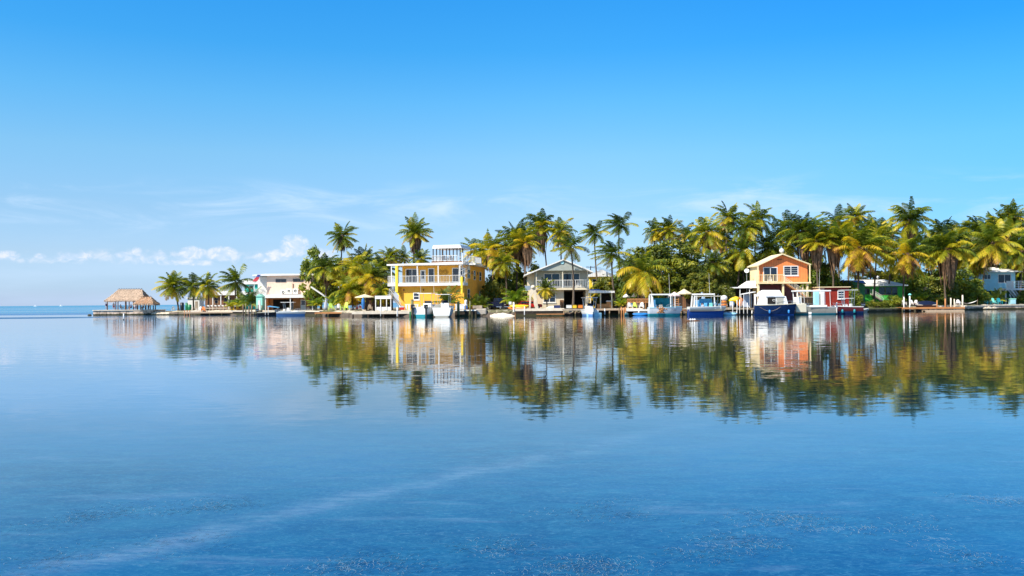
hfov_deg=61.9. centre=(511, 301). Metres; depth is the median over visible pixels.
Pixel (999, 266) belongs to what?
broadleaf tree
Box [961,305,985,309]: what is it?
seawall
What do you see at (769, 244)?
coconut palm
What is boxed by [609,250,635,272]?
coconut palm
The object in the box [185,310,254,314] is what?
seawall
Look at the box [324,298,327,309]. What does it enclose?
life ring stand
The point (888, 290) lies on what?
window
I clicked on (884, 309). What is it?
seawall
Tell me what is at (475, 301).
areca palm
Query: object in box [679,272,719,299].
round bush
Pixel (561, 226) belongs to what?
coconut palm
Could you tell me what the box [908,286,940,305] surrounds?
leafy bush
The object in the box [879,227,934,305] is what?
coconut palm
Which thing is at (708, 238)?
coconut palm
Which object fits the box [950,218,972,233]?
coconut palm
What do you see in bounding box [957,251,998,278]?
coconut palm
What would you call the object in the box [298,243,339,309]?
broadleaf tree
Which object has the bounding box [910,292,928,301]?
areca palm
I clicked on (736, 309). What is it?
wooden dock
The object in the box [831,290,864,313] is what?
motor boat
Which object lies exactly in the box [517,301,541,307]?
parked car
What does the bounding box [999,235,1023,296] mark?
coconut palm
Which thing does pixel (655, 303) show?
cabin boat
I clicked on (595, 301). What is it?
leafy bush
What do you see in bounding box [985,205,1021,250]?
coconut palm
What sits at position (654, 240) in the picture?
coconut palm
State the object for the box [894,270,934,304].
broadleaf tree
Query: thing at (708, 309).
cabin boat
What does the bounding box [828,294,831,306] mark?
door
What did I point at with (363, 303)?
patio umbrella
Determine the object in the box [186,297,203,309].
garden shed
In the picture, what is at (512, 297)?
areca palm
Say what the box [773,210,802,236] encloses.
coconut palm
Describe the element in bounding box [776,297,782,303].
cabin window
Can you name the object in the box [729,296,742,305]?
inflatable raft
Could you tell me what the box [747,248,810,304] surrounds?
orange house
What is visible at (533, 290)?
white arch
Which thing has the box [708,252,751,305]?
broadleaf tree
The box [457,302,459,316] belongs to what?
mooring pile
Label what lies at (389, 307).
white shelter
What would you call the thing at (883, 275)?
broadleaf tree
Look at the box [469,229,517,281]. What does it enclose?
coconut palm
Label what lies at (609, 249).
coconut palm
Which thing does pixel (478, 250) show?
coconut palm
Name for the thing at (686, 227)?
coconut palm
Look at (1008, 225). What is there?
coconut palm
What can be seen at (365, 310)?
seawall
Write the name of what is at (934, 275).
broadleaf tree
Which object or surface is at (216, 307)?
beach bar bench
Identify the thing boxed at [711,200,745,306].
coconut palm
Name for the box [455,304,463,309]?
dock box
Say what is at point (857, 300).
leafy bush
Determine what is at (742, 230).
coconut palm
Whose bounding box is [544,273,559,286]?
window
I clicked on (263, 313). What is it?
motor boat
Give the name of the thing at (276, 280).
window
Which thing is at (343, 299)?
areca palm
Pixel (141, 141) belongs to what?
sky
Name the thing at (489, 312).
ground
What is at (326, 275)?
coconut palm
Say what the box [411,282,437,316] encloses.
motor boat
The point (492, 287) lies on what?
leafy bush
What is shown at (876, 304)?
leafy bush
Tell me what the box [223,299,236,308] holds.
areca palm
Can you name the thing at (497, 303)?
pickup truck
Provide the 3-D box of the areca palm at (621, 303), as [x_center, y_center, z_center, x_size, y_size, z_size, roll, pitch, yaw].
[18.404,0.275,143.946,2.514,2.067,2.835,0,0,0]
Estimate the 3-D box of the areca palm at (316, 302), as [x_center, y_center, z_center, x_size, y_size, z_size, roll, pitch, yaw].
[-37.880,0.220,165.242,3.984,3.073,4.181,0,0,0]
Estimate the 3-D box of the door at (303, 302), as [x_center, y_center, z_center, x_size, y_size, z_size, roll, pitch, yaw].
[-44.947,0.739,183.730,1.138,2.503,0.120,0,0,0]
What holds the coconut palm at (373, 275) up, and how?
on the ground
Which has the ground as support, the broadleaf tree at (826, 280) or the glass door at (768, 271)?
the broadleaf tree at (826, 280)
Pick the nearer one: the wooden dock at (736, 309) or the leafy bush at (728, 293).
the wooden dock at (736, 309)
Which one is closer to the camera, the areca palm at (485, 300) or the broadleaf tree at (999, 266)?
the areca palm at (485, 300)
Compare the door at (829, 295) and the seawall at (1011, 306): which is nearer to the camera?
the door at (829, 295)
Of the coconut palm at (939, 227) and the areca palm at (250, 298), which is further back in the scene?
the coconut palm at (939, 227)
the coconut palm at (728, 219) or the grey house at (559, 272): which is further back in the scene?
the coconut palm at (728, 219)
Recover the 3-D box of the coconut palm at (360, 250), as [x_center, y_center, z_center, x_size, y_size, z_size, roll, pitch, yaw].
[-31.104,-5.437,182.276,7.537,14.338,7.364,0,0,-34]
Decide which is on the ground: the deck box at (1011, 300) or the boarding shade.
the deck box at (1011, 300)
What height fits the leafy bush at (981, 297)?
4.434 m
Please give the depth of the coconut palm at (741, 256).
163.38 m
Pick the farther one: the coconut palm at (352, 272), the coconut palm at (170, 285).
the coconut palm at (170, 285)
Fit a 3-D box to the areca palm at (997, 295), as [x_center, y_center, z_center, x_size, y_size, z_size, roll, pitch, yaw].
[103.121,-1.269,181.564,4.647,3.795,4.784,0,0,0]
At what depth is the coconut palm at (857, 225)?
177.42 m
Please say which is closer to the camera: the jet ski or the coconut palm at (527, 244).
the jet ski
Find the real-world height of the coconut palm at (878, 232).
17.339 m
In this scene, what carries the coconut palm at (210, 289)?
on the ground
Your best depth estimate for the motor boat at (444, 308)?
134.91 m
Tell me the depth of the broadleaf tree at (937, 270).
209.67 m
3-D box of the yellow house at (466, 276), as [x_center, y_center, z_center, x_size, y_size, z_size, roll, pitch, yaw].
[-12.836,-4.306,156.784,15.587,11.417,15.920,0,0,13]
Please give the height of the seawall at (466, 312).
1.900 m
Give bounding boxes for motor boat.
[256,306,281,315]
[275,308,315,315]
[278,302,310,311]
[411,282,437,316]
[432,294,453,316]
[581,297,597,315]
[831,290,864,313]
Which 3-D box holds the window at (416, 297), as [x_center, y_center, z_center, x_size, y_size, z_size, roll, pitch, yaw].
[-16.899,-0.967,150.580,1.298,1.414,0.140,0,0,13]
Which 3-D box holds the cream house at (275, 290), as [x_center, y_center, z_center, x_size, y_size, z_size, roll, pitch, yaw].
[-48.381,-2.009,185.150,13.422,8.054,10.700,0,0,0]
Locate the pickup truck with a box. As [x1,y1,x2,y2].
[487,298,509,309]
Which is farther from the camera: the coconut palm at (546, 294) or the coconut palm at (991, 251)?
the coconut palm at (991, 251)
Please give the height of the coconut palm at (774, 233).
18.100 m
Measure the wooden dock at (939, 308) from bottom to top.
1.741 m
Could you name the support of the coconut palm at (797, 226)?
on the ground
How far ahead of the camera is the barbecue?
191.65 m
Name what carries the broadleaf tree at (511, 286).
on the ground
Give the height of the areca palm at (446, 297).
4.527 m
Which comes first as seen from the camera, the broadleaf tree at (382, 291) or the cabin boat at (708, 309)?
the cabin boat at (708, 309)
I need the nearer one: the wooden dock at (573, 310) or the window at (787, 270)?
the wooden dock at (573, 310)
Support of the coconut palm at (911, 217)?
on the ground
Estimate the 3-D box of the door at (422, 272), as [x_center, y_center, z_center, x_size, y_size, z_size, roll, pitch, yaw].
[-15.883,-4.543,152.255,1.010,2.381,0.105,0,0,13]
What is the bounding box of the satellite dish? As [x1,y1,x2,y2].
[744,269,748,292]
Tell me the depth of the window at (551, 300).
150.01 m
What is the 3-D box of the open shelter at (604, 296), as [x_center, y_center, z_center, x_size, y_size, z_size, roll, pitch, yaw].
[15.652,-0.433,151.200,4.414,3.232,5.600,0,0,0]
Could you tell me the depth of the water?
13.79 m
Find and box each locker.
[813,292,818,304]
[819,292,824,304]
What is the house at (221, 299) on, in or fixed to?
on the ground
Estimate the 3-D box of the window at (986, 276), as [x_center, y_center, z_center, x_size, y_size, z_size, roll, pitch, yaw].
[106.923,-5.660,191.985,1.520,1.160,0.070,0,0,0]
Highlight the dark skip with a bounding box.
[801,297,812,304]
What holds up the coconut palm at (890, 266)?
on the ground
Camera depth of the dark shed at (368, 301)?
152.50 m
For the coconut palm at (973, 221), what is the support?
on the ground
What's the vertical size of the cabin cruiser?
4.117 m
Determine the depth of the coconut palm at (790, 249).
169.18 m
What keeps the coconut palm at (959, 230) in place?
on the ground
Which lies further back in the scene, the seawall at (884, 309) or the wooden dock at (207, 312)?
the wooden dock at (207, 312)
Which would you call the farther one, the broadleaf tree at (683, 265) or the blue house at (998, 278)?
the blue house at (998, 278)
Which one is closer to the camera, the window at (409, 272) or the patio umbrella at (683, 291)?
the patio umbrella at (683, 291)
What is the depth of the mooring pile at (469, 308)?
139.30 m
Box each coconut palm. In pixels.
[152,270,188,310]
[174,272,206,309]
[193,272,222,310]
[215,264,252,306]
[307,252,347,295]
[325,221,358,309]
[328,274,367,309]
[333,251,373,309]
[348,243,381,308]
[349,255,393,295]
[365,253,401,286]
[369,282,394,306]
[374,246,403,289]
[392,245,414,263]
[395,212,433,259]
[409,248,431,263]
[461,237,483,260]
[465,241,488,269]
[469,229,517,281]
[487,248,520,308]
[495,219,537,304]
[507,227,546,299]
[523,208,558,265]
[535,277,557,306]
[544,217,577,259]
[550,229,589,308]
[578,220,610,280]
[587,238,630,308]
[589,281,607,296]
[598,211,638,269]
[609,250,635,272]
[615,249,668,307]
[642,217,670,244]
[651,215,682,241]
[669,222,697,241]
[678,228,703,306]
[685,212,728,298]
[697,248,732,305]
[709,227,736,255]
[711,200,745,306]
[721,232,761,306]
[726,214,764,288]
[738,200,776,259]
[751,230,785,284]
[762,219,792,284]
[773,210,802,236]
[775,213,830,294]
[775,229,799,284]
[792,218,839,286]
[807,218,856,286]
[820,204,855,276]
[828,217,897,295]
[833,218,865,279]
[842,203,875,279]
[849,214,888,279]
[866,219,900,305]
[878,237,903,283]
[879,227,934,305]
[880,218,902,272]
[882,196,935,245]
[915,232,937,280]
[916,224,978,304]
[920,216,970,273]
[936,224,974,261]
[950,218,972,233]
[957,228,986,278]
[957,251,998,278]
[958,215,994,239]
[961,216,1023,285]
[970,222,1008,251]
[974,211,992,229]
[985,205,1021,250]
[995,217,1023,267]
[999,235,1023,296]
[1000,198,1023,227]
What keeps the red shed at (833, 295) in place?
on the ground
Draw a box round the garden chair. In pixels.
[340,302,348,309]
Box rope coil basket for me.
[657,307,666,312]
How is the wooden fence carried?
on the ground
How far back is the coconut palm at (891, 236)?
188.97 m
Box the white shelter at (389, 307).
[375,296,392,310]
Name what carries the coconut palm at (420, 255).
on the ground
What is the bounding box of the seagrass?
[4,492,1020,575]
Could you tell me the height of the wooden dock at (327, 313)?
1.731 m
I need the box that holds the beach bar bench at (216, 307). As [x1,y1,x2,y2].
[205,305,227,310]
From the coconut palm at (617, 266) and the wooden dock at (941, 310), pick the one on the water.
the wooden dock at (941, 310)
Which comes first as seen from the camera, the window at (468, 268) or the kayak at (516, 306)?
the kayak at (516, 306)
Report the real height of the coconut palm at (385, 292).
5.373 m
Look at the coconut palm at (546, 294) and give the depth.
145.63 m
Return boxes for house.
[205,291,251,309]
[242,279,257,308]
[252,274,314,309]
[387,245,485,309]
[523,259,592,308]
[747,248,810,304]
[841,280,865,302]
[863,276,907,305]
[959,267,1023,303]
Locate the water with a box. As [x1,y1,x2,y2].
[0,300,1023,575]
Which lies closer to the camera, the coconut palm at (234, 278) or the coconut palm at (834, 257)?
the coconut palm at (834, 257)
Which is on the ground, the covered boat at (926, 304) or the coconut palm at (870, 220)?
the coconut palm at (870, 220)
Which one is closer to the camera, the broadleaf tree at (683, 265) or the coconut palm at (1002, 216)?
the broadleaf tree at (683, 265)
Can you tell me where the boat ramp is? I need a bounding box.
[490,310,513,315]
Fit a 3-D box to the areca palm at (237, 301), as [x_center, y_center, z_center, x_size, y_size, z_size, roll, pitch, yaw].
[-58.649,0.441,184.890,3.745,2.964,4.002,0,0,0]
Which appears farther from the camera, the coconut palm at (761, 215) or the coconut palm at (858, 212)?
the coconut palm at (858, 212)
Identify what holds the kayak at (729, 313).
on the water
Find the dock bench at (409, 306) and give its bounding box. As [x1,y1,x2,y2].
[405,304,418,309]
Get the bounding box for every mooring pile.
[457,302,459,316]
[469,301,470,315]
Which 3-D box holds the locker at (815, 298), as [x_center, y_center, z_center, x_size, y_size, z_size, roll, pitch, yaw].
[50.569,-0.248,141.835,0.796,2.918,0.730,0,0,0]
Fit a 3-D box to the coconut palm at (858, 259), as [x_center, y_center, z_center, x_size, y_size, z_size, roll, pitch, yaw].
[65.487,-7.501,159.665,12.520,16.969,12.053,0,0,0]
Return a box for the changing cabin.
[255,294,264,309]
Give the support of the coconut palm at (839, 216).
on the ground
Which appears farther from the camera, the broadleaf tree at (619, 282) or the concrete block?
the broadleaf tree at (619, 282)
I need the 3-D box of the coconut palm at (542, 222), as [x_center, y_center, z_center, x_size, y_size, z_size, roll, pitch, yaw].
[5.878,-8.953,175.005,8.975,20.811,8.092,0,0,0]
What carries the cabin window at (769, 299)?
in the cabin cruiser
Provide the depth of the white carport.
150.60 m
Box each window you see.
[275,279,285,281]
[405,269,418,282]
[413,293,419,300]
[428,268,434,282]
[452,268,464,281]
[467,265,469,277]
[543,292,555,302]
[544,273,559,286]
[767,297,775,303]
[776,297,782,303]
[783,266,797,275]
[837,291,844,299]
[865,288,869,293]
[879,287,884,294]
[885,287,891,294]
[892,287,897,294]
[984,274,990,278]
[998,274,1010,282]
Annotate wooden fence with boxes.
[627,298,648,308]
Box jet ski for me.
[587,310,601,315]
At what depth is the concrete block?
140.75 m
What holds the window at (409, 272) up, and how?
in the yellow house at (466, 276)
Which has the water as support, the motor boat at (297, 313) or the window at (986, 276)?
the motor boat at (297, 313)
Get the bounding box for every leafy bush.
[480,277,505,308]
[589,294,605,308]
[715,283,735,305]
[849,288,864,305]
[865,300,889,307]
[881,295,906,307]
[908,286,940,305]
[962,286,990,304]
[1016,292,1023,303]
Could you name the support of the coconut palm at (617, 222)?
on the ground
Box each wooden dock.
[184,312,232,314]
[315,312,341,315]
[352,311,410,316]
[563,309,582,315]
[596,308,622,315]
[626,309,646,312]
[726,308,752,314]
[895,307,964,311]
[922,310,963,311]
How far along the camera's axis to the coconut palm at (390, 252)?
175.71 m
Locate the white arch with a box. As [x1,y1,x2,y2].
[529,285,537,308]
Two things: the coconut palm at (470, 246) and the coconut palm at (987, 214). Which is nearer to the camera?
the coconut palm at (470, 246)
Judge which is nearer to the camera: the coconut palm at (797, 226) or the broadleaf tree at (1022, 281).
the coconut palm at (797, 226)
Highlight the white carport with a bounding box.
[726,281,759,307]
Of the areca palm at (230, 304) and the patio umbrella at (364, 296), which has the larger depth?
the areca palm at (230, 304)
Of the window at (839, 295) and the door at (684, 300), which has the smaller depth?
the window at (839, 295)
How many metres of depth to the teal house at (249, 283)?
214.00 m
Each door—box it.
[301,300,305,309]
[420,270,425,282]
[563,273,579,286]
[683,297,685,307]
[763,267,777,280]
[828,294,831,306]
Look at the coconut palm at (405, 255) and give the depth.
177.01 m
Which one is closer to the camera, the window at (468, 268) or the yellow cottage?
the window at (468, 268)
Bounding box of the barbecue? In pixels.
[180,302,183,309]
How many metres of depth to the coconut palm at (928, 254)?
185.48 m
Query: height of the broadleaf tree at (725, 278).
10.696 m
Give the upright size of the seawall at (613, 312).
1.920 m
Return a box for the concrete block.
[473,306,486,315]
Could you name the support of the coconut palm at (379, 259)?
on the ground
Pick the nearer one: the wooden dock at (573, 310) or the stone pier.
the wooden dock at (573, 310)
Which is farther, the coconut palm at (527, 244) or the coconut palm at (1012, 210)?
the coconut palm at (1012, 210)
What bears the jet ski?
on the water
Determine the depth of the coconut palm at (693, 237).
177.49 m
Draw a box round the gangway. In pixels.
[311,286,326,297]
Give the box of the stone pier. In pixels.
[92,309,168,314]
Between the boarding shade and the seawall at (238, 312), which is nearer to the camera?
the boarding shade
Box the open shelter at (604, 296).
[589,290,614,308]
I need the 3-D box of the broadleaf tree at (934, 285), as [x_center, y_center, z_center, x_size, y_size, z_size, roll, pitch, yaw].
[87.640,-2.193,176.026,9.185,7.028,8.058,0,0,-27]
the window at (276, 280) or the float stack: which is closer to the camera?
the float stack
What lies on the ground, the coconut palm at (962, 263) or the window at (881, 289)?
the coconut palm at (962, 263)
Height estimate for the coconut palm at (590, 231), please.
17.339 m
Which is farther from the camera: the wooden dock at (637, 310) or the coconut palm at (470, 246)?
the coconut palm at (470, 246)
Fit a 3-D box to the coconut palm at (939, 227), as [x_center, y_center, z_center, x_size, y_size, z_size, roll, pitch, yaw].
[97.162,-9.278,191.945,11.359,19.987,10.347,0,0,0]
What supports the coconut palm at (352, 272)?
on the ground
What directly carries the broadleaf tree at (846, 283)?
on the ground
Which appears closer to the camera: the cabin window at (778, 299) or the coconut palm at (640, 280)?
the cabin window at (778, 299)
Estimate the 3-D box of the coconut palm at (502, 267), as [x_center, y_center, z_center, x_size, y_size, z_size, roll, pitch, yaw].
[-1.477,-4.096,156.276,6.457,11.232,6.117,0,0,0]
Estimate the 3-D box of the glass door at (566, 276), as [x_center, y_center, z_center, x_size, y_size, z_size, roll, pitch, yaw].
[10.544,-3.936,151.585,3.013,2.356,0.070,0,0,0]
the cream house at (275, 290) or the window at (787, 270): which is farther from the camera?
the cream house at (275, 290)
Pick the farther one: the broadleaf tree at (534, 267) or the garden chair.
the broadleaf tree at (534, 267)
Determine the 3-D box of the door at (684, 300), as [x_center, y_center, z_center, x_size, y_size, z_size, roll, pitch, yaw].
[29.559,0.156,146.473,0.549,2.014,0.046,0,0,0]
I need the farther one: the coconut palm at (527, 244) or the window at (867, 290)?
the window at (867, 290)
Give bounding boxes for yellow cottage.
[588,269,611,302]
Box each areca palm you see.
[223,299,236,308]
[233,297,247,309]
[237,286,261,309]
[306,295,325,310]
[326,294,342,309]
[334,293,356,309]
[432,285,465,303]
[465,293,483,309]
[473,294,492,308]
[501,287,533,304]
[614,298,626,308]
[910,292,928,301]
[989,287,1008,301]
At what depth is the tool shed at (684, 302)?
146.50 m
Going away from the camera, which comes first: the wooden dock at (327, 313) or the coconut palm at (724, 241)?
the wooden dock at (327, 313)
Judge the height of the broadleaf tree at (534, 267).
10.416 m
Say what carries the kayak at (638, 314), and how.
on the water
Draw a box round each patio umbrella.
[355,294,374,309]
[361,298,364,309]
[677,289,691,293]
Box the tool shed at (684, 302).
[676,294,690,308]
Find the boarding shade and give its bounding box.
[740,292,753,306]
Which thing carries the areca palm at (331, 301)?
on the ground
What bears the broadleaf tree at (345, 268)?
on the ground
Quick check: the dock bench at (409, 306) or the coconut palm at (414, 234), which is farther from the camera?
the coconut palm at (414, 234)
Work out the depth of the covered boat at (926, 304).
158.85 m
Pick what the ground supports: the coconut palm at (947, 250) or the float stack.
the coconut palm at (947, 250)
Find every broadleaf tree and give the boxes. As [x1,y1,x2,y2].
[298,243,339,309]
[327,256,362,308]
[358,277,391,307]
[485,269,522,308]
[512,259,539,298]
[589,274,624,306]
[611,266,640,307]
[622,236,711,297]
[706,253,732,305]
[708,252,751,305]
[799,255,841,295]
[799,262,843,298]
[836,277,855,295]
[846,268,899,281]
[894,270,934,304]
[910,274,960,304]
[911,267,950,291]
[929,266,938,272]
[935,268,986,304]
[959,261,1019,287]
[1000,264,1023,302]
[1016,270,1023,295]
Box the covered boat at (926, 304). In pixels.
[914,301,935,306]
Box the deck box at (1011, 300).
[1008,298,1015,303]
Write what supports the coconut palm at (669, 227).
on the ground
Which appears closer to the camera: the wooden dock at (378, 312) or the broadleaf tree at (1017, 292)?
the wooden dock at (378, 312)
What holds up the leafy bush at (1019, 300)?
on the ground
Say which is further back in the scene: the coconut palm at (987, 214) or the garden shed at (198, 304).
the coconut palm at (987, 214)
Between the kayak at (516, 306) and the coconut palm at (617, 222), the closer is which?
the kayak at (516, 306)
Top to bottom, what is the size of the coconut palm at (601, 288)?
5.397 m
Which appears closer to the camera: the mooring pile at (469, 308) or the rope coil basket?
the rope coil basket
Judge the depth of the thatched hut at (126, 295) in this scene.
198.27 m
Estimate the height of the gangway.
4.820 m
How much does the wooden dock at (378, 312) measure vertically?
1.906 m
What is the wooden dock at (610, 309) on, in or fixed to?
in the water
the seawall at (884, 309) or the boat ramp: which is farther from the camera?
the seawall at (884, 309)
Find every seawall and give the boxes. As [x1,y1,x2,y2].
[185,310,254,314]
[259,310,321,315]
[320,310,454,310]
[455,310,476,315]
[515,308,563,315]
[599,308,642,314]
[864,308,901,311]
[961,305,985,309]
[986,304,1023,309]
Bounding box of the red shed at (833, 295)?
[809,287,848,306]
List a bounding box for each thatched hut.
[104,288,148,309]
[132,296,159,309]
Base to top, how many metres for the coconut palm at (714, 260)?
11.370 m
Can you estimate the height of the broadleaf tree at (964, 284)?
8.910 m
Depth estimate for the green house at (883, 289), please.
172.00 m
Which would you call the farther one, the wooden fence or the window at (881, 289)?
the window at (881, 289)
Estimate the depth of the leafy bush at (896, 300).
158.07 m
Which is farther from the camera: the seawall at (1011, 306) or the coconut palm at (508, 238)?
the seawall at (1011, 306)
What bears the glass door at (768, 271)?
in the orange house at (785, 270)
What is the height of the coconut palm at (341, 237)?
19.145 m
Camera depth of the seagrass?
7.91 m
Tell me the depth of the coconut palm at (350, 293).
158.00 m
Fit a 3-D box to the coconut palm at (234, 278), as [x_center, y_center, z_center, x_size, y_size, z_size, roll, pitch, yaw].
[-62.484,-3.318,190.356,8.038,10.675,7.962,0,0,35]
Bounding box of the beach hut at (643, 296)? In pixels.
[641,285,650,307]
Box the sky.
[0,0,1023,305]
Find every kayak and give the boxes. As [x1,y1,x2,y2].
[510,305,528,307]
[633,312,647,315]
[723,312,736,314]
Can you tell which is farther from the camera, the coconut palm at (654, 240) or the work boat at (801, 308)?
the coconut palm at (654, 240)
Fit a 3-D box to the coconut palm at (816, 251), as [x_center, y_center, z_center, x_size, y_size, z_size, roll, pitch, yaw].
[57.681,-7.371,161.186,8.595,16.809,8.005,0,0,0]
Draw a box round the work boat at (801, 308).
[791,272,835,314]
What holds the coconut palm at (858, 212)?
on the ground
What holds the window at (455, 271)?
in the yellow house at (466, 276)
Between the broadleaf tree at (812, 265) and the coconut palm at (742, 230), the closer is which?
the coconut palm at (742, 230)
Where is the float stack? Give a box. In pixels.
[721,295,727,306]
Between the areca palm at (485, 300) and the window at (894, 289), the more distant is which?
the window at (894, 289)
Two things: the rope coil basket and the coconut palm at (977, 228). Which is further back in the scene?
the coconut palm at (977, 228)
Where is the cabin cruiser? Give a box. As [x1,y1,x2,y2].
[753,290,795,314]
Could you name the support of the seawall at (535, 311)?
on the ground
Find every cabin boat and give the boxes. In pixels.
[647,287,681,315]
[687,286,725,315]
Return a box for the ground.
[169,303,1016,316]
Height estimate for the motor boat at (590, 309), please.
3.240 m
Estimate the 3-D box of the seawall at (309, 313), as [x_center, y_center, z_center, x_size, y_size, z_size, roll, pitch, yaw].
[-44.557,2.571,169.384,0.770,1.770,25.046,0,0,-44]
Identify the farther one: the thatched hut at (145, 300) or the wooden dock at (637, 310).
the thatched hut at (145, 300)
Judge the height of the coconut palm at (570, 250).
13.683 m
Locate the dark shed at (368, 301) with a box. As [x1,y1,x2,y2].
[366,295,378,310]
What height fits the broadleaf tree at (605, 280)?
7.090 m
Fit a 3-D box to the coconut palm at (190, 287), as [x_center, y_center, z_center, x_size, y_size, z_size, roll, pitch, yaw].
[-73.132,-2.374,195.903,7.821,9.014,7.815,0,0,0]

